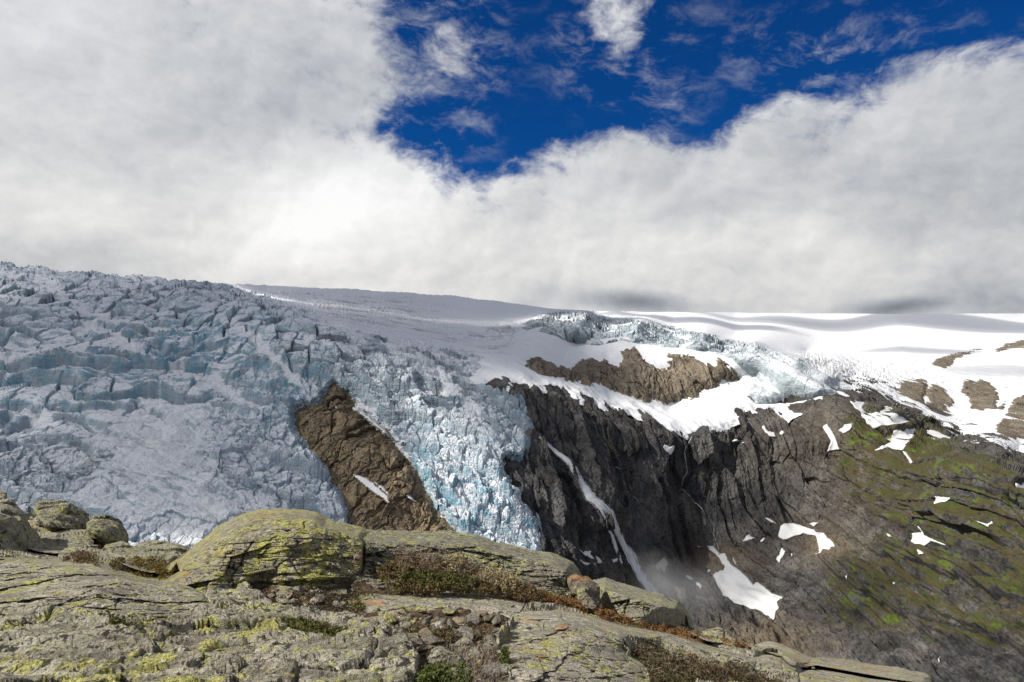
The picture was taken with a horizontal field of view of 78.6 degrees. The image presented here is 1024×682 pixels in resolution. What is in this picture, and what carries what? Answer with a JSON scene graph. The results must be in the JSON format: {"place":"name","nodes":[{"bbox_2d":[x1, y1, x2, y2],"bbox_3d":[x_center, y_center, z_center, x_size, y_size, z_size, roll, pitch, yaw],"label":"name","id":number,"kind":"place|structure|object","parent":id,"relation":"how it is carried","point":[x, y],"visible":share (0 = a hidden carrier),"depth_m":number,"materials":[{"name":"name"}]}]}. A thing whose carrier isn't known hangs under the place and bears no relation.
{"place":"outdoors","nodes":[
{"label":"outdoors","id":0,"kind":"place"},
{"bbox_2d":[0,261,545,551],"bbox_3d":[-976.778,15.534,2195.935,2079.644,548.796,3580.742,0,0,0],"label":"glacier","id":1,"kind":"object","parent":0,"point":[141,407],"visible":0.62,"depth_m":910.27,"materials":[{"name":"ice"}]},
{"bbox_2d":[0,513,836,681],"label":"ground","id":2,"kind":"structure","parent":0,"point":[44,642],"depth_m":3.74,"materials":[{"name":"stone"}]},
{"bbox_2d":[0,490,6,499],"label":"boulder","id":3,"kind":"object","parent":2,"relation":"on","point":[3,495],"visible":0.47,"depth_m":11.52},
{"bbox_2d":[0,498,47,551],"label":"boulder","id":4,"kind":"object","parent":2,"relation":"on","point":[18,531],"visible":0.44,"depth_m":7.91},
{"bbox_2d":[33,499,89,531],"bbox_3d":[-8.244,3.395,11.477,0.859,0.965,3.492,0,0,-37],"label":"boulder","id":5,"kind":"object","parent":2,"relation":"on","point":[52,515],"visible":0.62,"depth_m":11.02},
{"bbox_2d":[40,529,99,549],"bbox_3d":[-6.457,3.175,9.221,0.723,0.835,4.514,0,0,-41],"label":"boulder","id":6,"kind":"object","parent":2,"relation":"on","point":[72,537],"visible":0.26,"depth_m":9.67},
{"bbox_2d":[0,548,209,618],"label":"rock slab","id":7,"kind":"object","parent":2,"relation":"on","point":[67,586],"visible":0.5,"depth_m":5.16,"materials":[{"name":"stone"}]},
{"bbox_2d":[59,549,101,567],"bbox_3d":[-4.923,2.491,7.137,0.398,0.648,2.978,0,0,-34],"label":"moss cushion","id":8,"kind":"object","parent":7,"relation":"on","point":[83,557],"visible":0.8,"depth_m":6.96,"materials":[{"name":"brown plant"}]},
{"bbox_2d":[108,557,128,571],"bbox_3d":[-4.479,2.568,7.156,0.233,0.364,1.559,0,0,-28],"label":"moss cushion","id":9,"kind":"object","parent":7,"relation":"on","point":[115,567],"visible":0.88,"depth_m":7.11,"materials":[{"name":"brown plant"}]},
{"bbox_2d":[86,514,128,545],"bbox_3d":[-6.933,3.388,10.729,0.614,1.044,2.879,0,0,-32],"label":"boulder","id":10,"kind":"object","parent":2,"relation":"on","point":[103,530],"visible":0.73,"depth_m":10.33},
{"bbox_2d":[102,541,132,557],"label":"boulder","id":11,"kind":"object","parent":2,"relation":"on","point":[116,549],"visible":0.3,"depth_m":8.84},
{"bbox_2d":[102,610,153,626],"bbox_3d":[-2.434,1.776,3.929,0.322,0.193,0.254,0,0,0],"label":"moss cushion","id":12,"kind":"object","parent":2,"relation":"on","point":[116,619],"visible":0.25,"depth_m":3.90,"materials":[{"name":"green plant"}]},
{"bbox_2d":[121,554,176,579],"bbox_3d":[-4.460,3.415,7.794,0.734,2.104,3.626,0,0,-25],"label":"moss cushion","id":13,"kind":"object","parent":2,"relation":"on","point":[157,566],"visible":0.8,"depth_m":7.30,"materials":[{"name":"brown plant"}]},
{"bbox_2d":[120,540,190,574],"bbox_3d":[-4.838,3.126,8.611,0.902,0.878,2.641,0,0,-23],"label":"boulder","id":14,"kind":"object","parent":2,"relation":"on","point":[169,550],"visible":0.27,"depth_m":8.45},
{"bbox_2d":[210,596,239,605],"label":"boulder","id":15,"kind":"object","parent":2,"relation":"on","point":[229,599],"visible":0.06,"depth_m":5.32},
{"bbox_2d":[204,645,255,653],"bbox_3d":[-2.057,2.185,4.454,0.642,0.685,1.940,0,0,-21],"label":"rock slab","id":16,"kind":"object","parent":2,"relation":"on","point":[246,648],"visible":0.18,"depth_m":3.82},
{"bbox_2d":[163,508,368,593],"bbox_3d":[-2.980,2.704,7.140,3.040,1.206,3.757,0,0,-14],"label":"rock dome","id":17,"kind":"object","parent":2,"relation":"on","point":[282,548],"visible":0.82,"depth_m":6.83,"materials":[{"name":"stone"}]},
{"bbox_2d":[276,589,287,597],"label":"stone","id":18,"kind":"object","parent":2,"relation":"on","point":[282,592],"visible":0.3,"depth_m":6.03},
{"bbox_2d":[277,599,292,604],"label":"stone","id":19,"kind":"object","parent":2,"relation":"on","point":[286,601],"visible":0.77,"depth_m":5.59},
{"bbox_2d":[282,592,292,598],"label":"stone","id":20,"kind":"object","parent":2,"relation":"on","point":[290,595],"visible":0.55,"depth_m":5.82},
{"bbox_2d":[292,586,304,591],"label":"stone","id":21,"kind":"object","parent":2,"relation":"on","point":[296,588],"visible":0.8,"depth_m":6.25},
{"bbox_2d":[310,597,318,604],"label":"stone","id":22,"kind":"object","parent":2,"relation":"on","point":[314,599],"visible":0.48,"depth_m":5.77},
{"bbox_2d":[283,613,353,636],"bbox_3d":[-1.432,2.086,4.552,0.440,0.364,1.085,0,0,-37],"label":"moss cushion","id":23,"kind":"object","parent":2,"relation":"on","point":[310,624],"visible":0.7,"depth_m":4.47,"materials":[{"name":"green plant"}]},
{"bbox_2d":[260,584,380,613],"bbox_3d":[-1.791,2.483,5.972,1.145,0.482,1.588,0,0,-22],"label":"heath","id":24,"kind":"object","parent":2,"relation":"on","point":[339,594],"visible":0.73,"depth_m":5.99,"materials":[{"name":"brown plant"}]},
{"bbox_2d":[315,594,325,603],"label":"stone","id":25,"kind":"object","parent":2,"relation":"on","point":[320,598],"visible":0.98,"depth_m":5.79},
{"bbox_2d":[332,601,342,607],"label":"stone","id":26,"kind":"object","parent":2,"relation":"on","point":[334,603],"visible":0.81,"depth_m":5.76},
{"bbox_2d":[329,588,346,594],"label":"stone","id":27,"kind":"object","parent":2,"relation":"on","point":[344,591],"visible":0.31,"depth_m":6.59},
{"bbox_2d":[351,594,366,610],"bbox_3d":[-1.440,2.523,5.933,0.160,0.327,0.946,0,0,-12],"label":"moss cushion","id":28,"kind":"object","parent":2,"relation":"on","point":[358,604],"visible":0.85,"depth_m":5.77,"materials":[{"name":"green plant"}]},
{"bbox_2d":[347,593,427,617],"bbox_3d":[-1.330,2.813,6.762,1.233,0.948,3.146,0,0,-7],"label":"rock slab","id":29,"kind":"object","parent":2,"relation":"on","point":[399,603],"visible":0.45,"depth_m":6.02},
{"bbox_2d":[383,613,397,624],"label":"stone","id":30,"kind":"object","parent":2,"relation":"on","point":[392,619],"visible":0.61,"depth_m":4.97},
{"bbox_2d":[386,610,398,614],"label":"stone","id":31,"kind":"object","parent":2,"relation":"on","point":[393,612],"visible":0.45,"depth_m":5.45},
{"bbox_2d":[395,616,403,624],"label":"stone","id":32,"kind":"object","parent":2,"relation":"on","point":[399,618],"visible":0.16,"depth_m":5.06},
{"bbox_2d":[399,619,411,628],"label":"stone","id":33,"kind":"object","parent":2,"relation":"on","point":[406,622],"visible":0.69,"depth_m":4.83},
{"bbox_2d":[410,636,423,646],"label":"stone","id":34,"kind":"object","parent":2,"relation":"on","point":[416,641],"visible":0.79,"depth_m":4.22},
{"bbox_2d":[415,645,425,651],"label":"stone","id":35,"kind":"object","parent":2,"relation":"on","point":[420,648],"visible":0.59,"depth_m":4.05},
{"bbox_2d":[417,609,426,613],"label":"stone","id":36,"kind":"object","parent":2,"relation":"on","point":[423,611],"visible":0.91,"depth_m":5.65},
{"bbox_2d":[418,645,427,652],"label":"stone","id":37,"kind":"object","parent":2,"relation":"on","point":[426,649],"visible":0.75,"depth_m":4.06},
{"bbox_2d":[418,627,432,636],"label":"stone","id":38,"kind":"object","parent":2,"relation":"on","point":[423,631],"visible":0.54,"depth_m":4.43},
{"bbox_2d":[421,615,432,624],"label":"stone","id":39,"kind":"object","parent":2,"relation":"on","point":[425,621],"visible":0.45,"depth_m":5.15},
{"bbox_2d":[421,634,445,645],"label":"stone","id":40,"kind":"object","parent":2,"relation":"on","point":[430,640],"visible":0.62,"depth_m":4.28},
{"bbox_2d":[428,659,439,662],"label":"stone","id":41,"kind":"object","parent":2,"relation":"on","point":[431,661],"visible":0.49,"depth_m":3.77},
{"bbox_2d":[425,648,450,662],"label":"stone","id":42,"kind":"object","parent":2,"relation":"on","point":[440,654],"visible":0.54,"depth_m":3.80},
{"bbox_2d":[430,618,446,627],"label":"stone","id":43,"kind":"object","parent":2,"relation":"on","point":[439,622],"visible":0.59,"depth_m":4.83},
{"bbox_2d":[395,569,485,594],"bbox_3d":[-0.729,2.632,6.796,1.064,0.316,0.604,0,0,-10],"label":"heath","id":44,"kind":"object","parent":2,"relation":"on","point":[452,580],"visible":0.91,"depth_m":6.72,"materials":[{"name":"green plant"}]},
{"bbox_2d":[428,624,452,646],"bbox_3d":[-0.520,2.158,4.550,0.213,0.196,0.680,0,0,-11],"label":"moss cushion","id":45,"kind":"object","parent":2,"relation":"on","point":[448,637],"visible":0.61,"depth_m":4.54,"materials":[{"name":"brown plant"}]},
{"bbox_2d":[414,659,475,681],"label":"moss cushion","id":46,"kind":"object","parent":2,"relation":"on","point":[435,672],"visible":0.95,"depth_m":3.32,"materials":[{"name":"green plant"}]},
{"bbox_2d":[440,625,450,630],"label":"stone","id":47,"kind":"object","parent":2,"relation":"on","point":[446,627],"visible":0.59,"depth_m":4.78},
{"bbox_2d":[394,616,498,649],"bbox_3d":[-0.409,2.270,4.860,1.114,0.548,1.436,0,0,-27],"label":"heath","id":48,"kind":"object","parent":2,"relation":"on","point":[429,626],"visible":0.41,"depth_m":4.83,"materials":[{"name":"brown plant"}]},
{"bbox_2d":[442,607,455,614],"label":"stone","id":49,"kind":"object","parent":2,"relation":"on","point":[449,611],"visible":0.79,"depth_m":5.76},
{"bbox_2d":[447,618,454,629],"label":"stone","id":50,"kind":"object","parent":2,"relation":"on","point":[450,621],"visible":0.41,"depth_m":4.99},
{"bbox_2d":[448,654,466,664],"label":"stone","id":51,"kind":"object","parent":2,"relation":"on","point":[457,657],"visible":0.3,"depth_m":3.66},
{"bbox_2d":[451,644,464,654],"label":"stone","id":52,"kind":"object","parent":2,"relation":"on","point":[458,647],"visible":0.62,"depth_m":4.13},
{"bbox_2d":[453,617,468,626],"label":"stone","id":53,"kind":"object","parent":2,"relation":"on","point":[460,619],"visible":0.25,"depth_m":5.30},
{"bbox_2d":[457,626,469,636],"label":"stone","id":54,"kind":"object","parent":2,"relation":"on","point":[460,629],"visible":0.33,"depth_m":4.80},
{"bbox_2d":[376,551,551,602],"bbox_3d":[-0.536,2.759,7.201,2.032,0.550,1.292,0,0,-20],"label":"heath","id":55,"kind":"object","parent":2,"relation":"on","point":[386,572],"visible":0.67,"depth_m":6.92,"materials":[{"name":"brown plant"}]},
{"bbox_2d":[441,550,469,574],"bbox_3d":[-0.661,2.579,7.281,0.330,0.246,0.678,0,0,0],"label":"heath","id":56,"kind":"object","parent":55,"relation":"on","point":[459,560],"visible":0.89,"depth_m":7.21,"materials":[{"name":"plant"}]},
{"bbox_2d":[455,636,472,645],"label":"stone","id":57,"kind":"object","parent":2,"relation":"on","point":[466,640],"visible":0.6,"depth_m":4.29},
{"bbox_2d":[388,545,547,592],"bbox_3d":[-0.513,2.709,7.198,1.950,0.635,1.157,0,0,0],"label":"heath","id":58,"kind":"object","parent":2,"relation":"on","point":[426,558],"visible":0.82,"depth_m":7.14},
{"bbox_2d":[415,592,525,617],"bbox_3d":[-0.536,3.009,7.280,1.677,1.048,3.299,0,0,0],"label":"rock slab","id":59,"kind":"object","parent":2,"relation":"on","point":[508,608],"visible":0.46,"depth_m":6.39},
{"bbox_2d":[477,610,488,617],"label":"stone","id":60,"kind":"object","parent":59,"relation":"on","point":[481,613],"visible":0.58,"depth_m":5.84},
{"bbox_2d":[467,628,473,640],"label":"stone","id":61,"kind":"object","parent":2,"relation":"on","point":[470,632],"visible":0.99,"depth_m":4.66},
{"bbox_2d":[361,528,581,608],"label":"rock ridge","id":62,"kind":"object","parent":2,"relation":"on","point":[554,571],"visible":0.49,"depth_m":8.54,"materials":[{"name":"stone"}]},
{"bbox_2d":[465,612,479,624],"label":"stone","id":63,"kind":"object","parent":2,"relation":"on","point":[473,617],"visible":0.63,"depth_m":5.52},
{"bbox_2d":[464,647,480,658],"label":"stone","id":64,"kind":"object","parent":2,"relation":"on","point":[474,650],"visible":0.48,"depth_m":4.01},
{"bbox_2d":[436,638,512,681],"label":"heath","id":65,"kind":"object","parent":2,"relation":"on","point":[494,677],"visible":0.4,"depth_m":3.78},
{"bbox_2d":[471,670,481,675],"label":"stone","id":66,"kind":"object","parent":2,"relation":"on","point":[477,671],"visible":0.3,"depth_m":3.47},
{"bbox_2d":[483,613,494,622],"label":"stone","id":67,"kind":"object","parent":2,"relation":"on","point":[488,618],"visible":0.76,"depth_m":5.59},
{"bbox_2d":[483,639,496,650],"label":"stone","id":68,"kind":"object","parent":2,"relation":"on","point":[490,643],"visible":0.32,"depth_m":4.36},
{"bbox_2d":[484,634,496,642],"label":"stone","id":69,"kind":"object","parent":2,"relation":"on","point":[487,638],"visible":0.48,"depth_m":4.53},
{"bbox_2d":[478,662,507,676],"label":"stone","id":70,"kind":"object","parent":2,"relation":"on","point":[495,666],"visible":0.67,"depth_m":3.60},
{"bbox_2d":[491,616,499,625],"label":"stone","id":71,"kind":"object","parent":2,"relation":"on","point":[494,621],"visible":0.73,"depth_m":5.46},
{"bbox_2d":[497,645,511,663],"bbox_3d":[-0.030,2.095,3.904,0.136,0.433,0.518,0,0,0],"label":"moss cushion","id":72,"kind":"object","parent":2,"relation":"on","point":[504,655],"visible":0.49,"depth_m":3.84,"materials":[{"name":"green plant"}]},
{"bbox_2d":[478,567,532,593],"bbox_3d":[-0.093,2.745,7.163,0.670,0.298,0.618,0,0,0],"label":"heath","id":73,"kind":"object","parent":2,"relation":"on","point":[501,574],"visible":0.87,"depth_m":7.09,"materials":[{"name":"plant"}]},
{"bbox_2d":[502,664,515,678],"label":"stone","id":74,"kind":"object","parent":2,"relation":"on","point":[511,666],"visible":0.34,"depth_m":3.65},
{"bbox_2d":[567,574,603,613],"bbox_3d":[0.937,3.273,7.979,0.434,0.525,1.444,0,0,0],"label":"rock","id":75,"kind":"object","parent":2,"relation":"on","point":[585,590],"visible":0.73,"depth_m":7.79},
{"bbox_2d":[534,589,749,648],"bbox_3d":[1.907,3.701,7.917,3.626,1.701,1.674,0,0,-32],"label":"heath","id":76,"kind":"object","parent":2,"relation":"on","point":[607,612],"visible":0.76,"depth_m":7.34,"materials":[{"name":"red plant"}]},
{"bbox_2d":[593,578,694,636],"bbox_3d":[1.616,3.917,8.502,1.924,1.571,3.853,0,0,13],"label":"rock outcrop","id":77,"kind":"object","parent":2,"relation":"on","point":[637,604],"visible":0.61,"depth_m":8.09,"materials":[{"name":"stone"}]},
{"bbox_2d":[501,610,809,681],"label":"rock slab","id":78,"kind":"object","parent":2,"relation":"on","point":[558,646],"visible":0.65,"depth_m":4.76,"materials":[{"name":"stone"}]},
{"bbox_2d":[629,634,787,681],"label":"heath","id":79,"kind":"object","parent":2,"relation":"on","point":[712,673],"visible":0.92,"depth_m":4.95,"materials":[{"name":"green plant"}]},
{"bbox_2d":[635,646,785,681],"bbox_3d":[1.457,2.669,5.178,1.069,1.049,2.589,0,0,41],"label":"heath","id":80,"kind":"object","parent":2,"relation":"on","point":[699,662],"visible":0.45,"depth_m":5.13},
{"bbox_2d":[701,627,740,647],"bbox_3d":[2.698,3.946,8.145,0.482,0.659,1.482,0,0,14],"label":"rock","id":81,"kind":"object","parent":2,"relation":"on","point":[718,633],"visible":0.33,"depth_m":8.12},
{"bbox_2d":[754,642,814,676],"bbox_3d":[3.053,3.805,7.366,0.923,1.629,4.531,0,0,26],"label":"rock outcrop","id":82,"kind":"object","parent":2,"relation":"on","point":[791,661],"visible":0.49,"depth_m":7.27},
{"bbox_2d":[799,657,930,681],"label":"rock slab","id":83,"kind":"object","parent":2,"relation":"on","point":[851,671],"visible":0.79,"depth_m":7.81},
{"bbox_2d":[0,0,1023,313],"label":"sky","id":84,"kind":"structure","parent":0,"point":[708,156],"materials":[{"name":"white"}]},
{"bbox_2d":[390,373,1023,681],"bbox_3d":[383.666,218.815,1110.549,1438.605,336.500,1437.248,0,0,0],"label":"mountain","id":85,"kind":"structure","parent":0,"point":[955,603],"depth_m":922.83,"materials":[{"name":"stone"}]},
{"bbox_2d":[295,383,454,531],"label":"bedrock rib","id":86,"kind":"object","parent":85,"relation":"on","point":[346,442],"visible":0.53,"depth_m":811.32,"materials":[{"name":"stone"}]},
{"bbox_2d":[352,407,388,436],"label":"snow patch","id":87,"kind":"object","parent":86,"relation":"on","point":[371,421],"visible":1,"depth_m":903.35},
{"bbox_2d":[353,474,396,508],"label":"snow patch","id":88,"kind":"object","parent":86,"relation":"on","point":[371,486],"visible":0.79,"depth_m":768.77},
{"bbox_2d":[374,482,387,493],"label":"snow patch","id":89,"kind":"object","parent":86,"relation":"on","point":[382,487],"visible":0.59,"depth_m":773.27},
{"bbox_2d":[406,495,416,502],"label":"snow patch","id":90,"kind":"object","parent":86,"relation":"on","point":[411,499],"visible":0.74,"depth_m":769.14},
{"bbox_2d":[579,549,593,558],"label":"snow patch","id":91,"kind":"object","parent":85,"relation":"on","point":[585,553],"visible":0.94,"depth_m":822.30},
{"bbox_2d":[539,437,656,592],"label":"waterfall","id":92,"kind":"structure","parent":85,"relation":"on","point":[602,507],"depth_m":906.02,"materials":[{"name":"liquid"}]},
{"bbox_2d":[211,282,1023,452],"bbox_3d":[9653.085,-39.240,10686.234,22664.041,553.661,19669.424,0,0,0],"label":"snowfield","id":93,"kind":"structure","parent":85,"relation":"on","point":[892,350],"depth_m":1926.45,"materials":[{"name":"snow"}]},
{"bbox_2d":[525,346,739,404],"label":"rock outcrop","id":94,"kind":"object","parent":93,"relation":"on","point":[635,375],"visible":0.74,"depth_m":1344.84,"materials":[{"name":"stone"}]},
{"bbox_2d":[895,378,927,404],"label":"rock outcrop","id":95,"kind":"object","parent":93,"relation":"on","point":[915,391],"visible":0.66,"depth_m":1702.68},
{"bbox_2d":[925,384,954,412],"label":"rock outcrop","id":96,"kind":"object","parent":93,"relation":"on","point":[938,396],"visible":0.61,"depth_m":1680.77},
{"bbox_2d":[932,349,981,368],"bbox_3d":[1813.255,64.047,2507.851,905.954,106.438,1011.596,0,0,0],"label":"rock outcrop","id":97,"kind":"object","parent":93,"relation":"on","point":[945,361],"visible":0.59,"depth_m":2319.65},
{"bbox_2d":[961,378,998,411],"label":"rock outcrop","id":98,"kind":"object","parent":93,"relation":"on","point":[982,395],"visible":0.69,"depth_m":1768.67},
{"bbox_2d":[997,401,1005,409],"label":"rock outcrop","id":99,"kind":"object","parent":93,"relation":"on","point":[1002,407],"visible":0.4,"depth_m":1620.36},
{"bbox_2d":[995,395,1023,439],"bbox_3d":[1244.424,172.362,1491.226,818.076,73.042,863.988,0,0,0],"label":"rock outcrop","id":100,"kind":"object","parent":93,"relation":"on","point":[1011,428],"visible":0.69,"depth_m":1405.04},
{"bbox_2d":[995,340,1023,351],"bbox_3d":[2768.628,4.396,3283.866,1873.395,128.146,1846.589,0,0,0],"label":"rock outcrop","id":101,"kind":"object","parent":93,"relation":"on","point":[1017,344],"visible":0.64,"depth_m":2655.72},
{"bbox_2d":[654,557,667,571],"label":"snow patch","id":102,"kind":"object","parent":85,"relation":"on","point":[662,563],"visible":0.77,"depth_m":938.67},
{"bbox_2d":[663,445,673,454],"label":"snow patch","id":103,"kind":"object","parent":85,"relation":"on","point":[668,449],"visible":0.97,"depth_m":1123.59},
{"bbox_2d":[515,309,851,402],"bbox_3d":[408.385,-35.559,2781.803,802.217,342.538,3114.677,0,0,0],"label":"hanging glacier","id":104,"kind":"object","parent":85,"relation":"on","point":[777,375],"visible":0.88,"depth_m":1513.69,"materials":[{"name":"ice"}]},
{"bbox_2d":[707,546,782,619],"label":"snow patch","id":105,"kind":"object","parent":85,"relation":"on","point":[734,584],"visible":0.98,"depth_m":918.93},
{"bbox_2d":[743,534,754,541],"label":"snow patch","id":106,"kind":"object","parent":85,"relation":"on","point":[748,537],"visible":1,"depth_m":1051.23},
{"bbox_2d":[762,426,775,437],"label":"snow patch","id":107,"kind":"object","parent":85,"relation":"on","point":[770,434],"visible":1,"depth_m":1181.13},
{"bbox_2d":[776,548,784,563],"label":"snow patch","id":108,"kind":"object","parent":85,"relation":"on","point":[781,554],"visible":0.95,"depth_m":986.08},
{"bbox_2d":[778,523,835,553],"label":"snow patch","id":109,"kind":"object","parent":85,"relation":"on","point":[787,531],"visible":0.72,"depth_m":1044.87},
{"bbox_2d":[823,424,840,451],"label":"snow patch","id":110,"kind":"object","parent":85,"relation":"on","point":[833,445],"visible":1,"depth_m":1125.54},
{"bbox_2d":[839,424,851,433],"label":"snow patch","id":111,"kind":"object","parent":85,"relation":"on","point":[846,428],"visible":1,"depth_m":1122.36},
{"bbox_2d":[850,401,907,428],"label":"snow patch","id":112,"kind":"object","parent":85,"relation":"on","point":[877,421],"visible":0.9,"depth_m":1155.93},
{"bbox_2d":[875,428,915,450],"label":"snow patch","id":113,"kind":"object","parent":85,"relation":"on","point":[896,444],"visible":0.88,"depth_m":1088.65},
{"bbox_2d":[903,451,912,463],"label":"snow patch","id":114,"kind":"object","parent":85,"relation":"on","point":[908,457],"visible":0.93,"depth_m":992.24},
{"bbox_2d":[911,526,944,545],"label":"snow patch","id":115,"kind":"object","parent":85,"relation":"on","point":[921,538],"visible":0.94,"depth_m":820.12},
{"bbox_2d":[926,429,949,438],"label":"snow patch","id":116,"kind":"object","parent":85,"relation":"on","point":[937,434],"visible":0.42,"depth_m":1211.40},
{"bbox_2d":[934,496,950,503],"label":"snow patch","id":117,"kind":"object","parent":85,"relation":"on","point":[940,499],"visible":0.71,"depth_m":823.71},
{"bbox_2d":[1015,482,1023,487],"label":"snow patch","id":118,"kind":"object","parent":85,"relation":"on","point":[1019,485],"visible":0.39,"depth_m":745.70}
]}

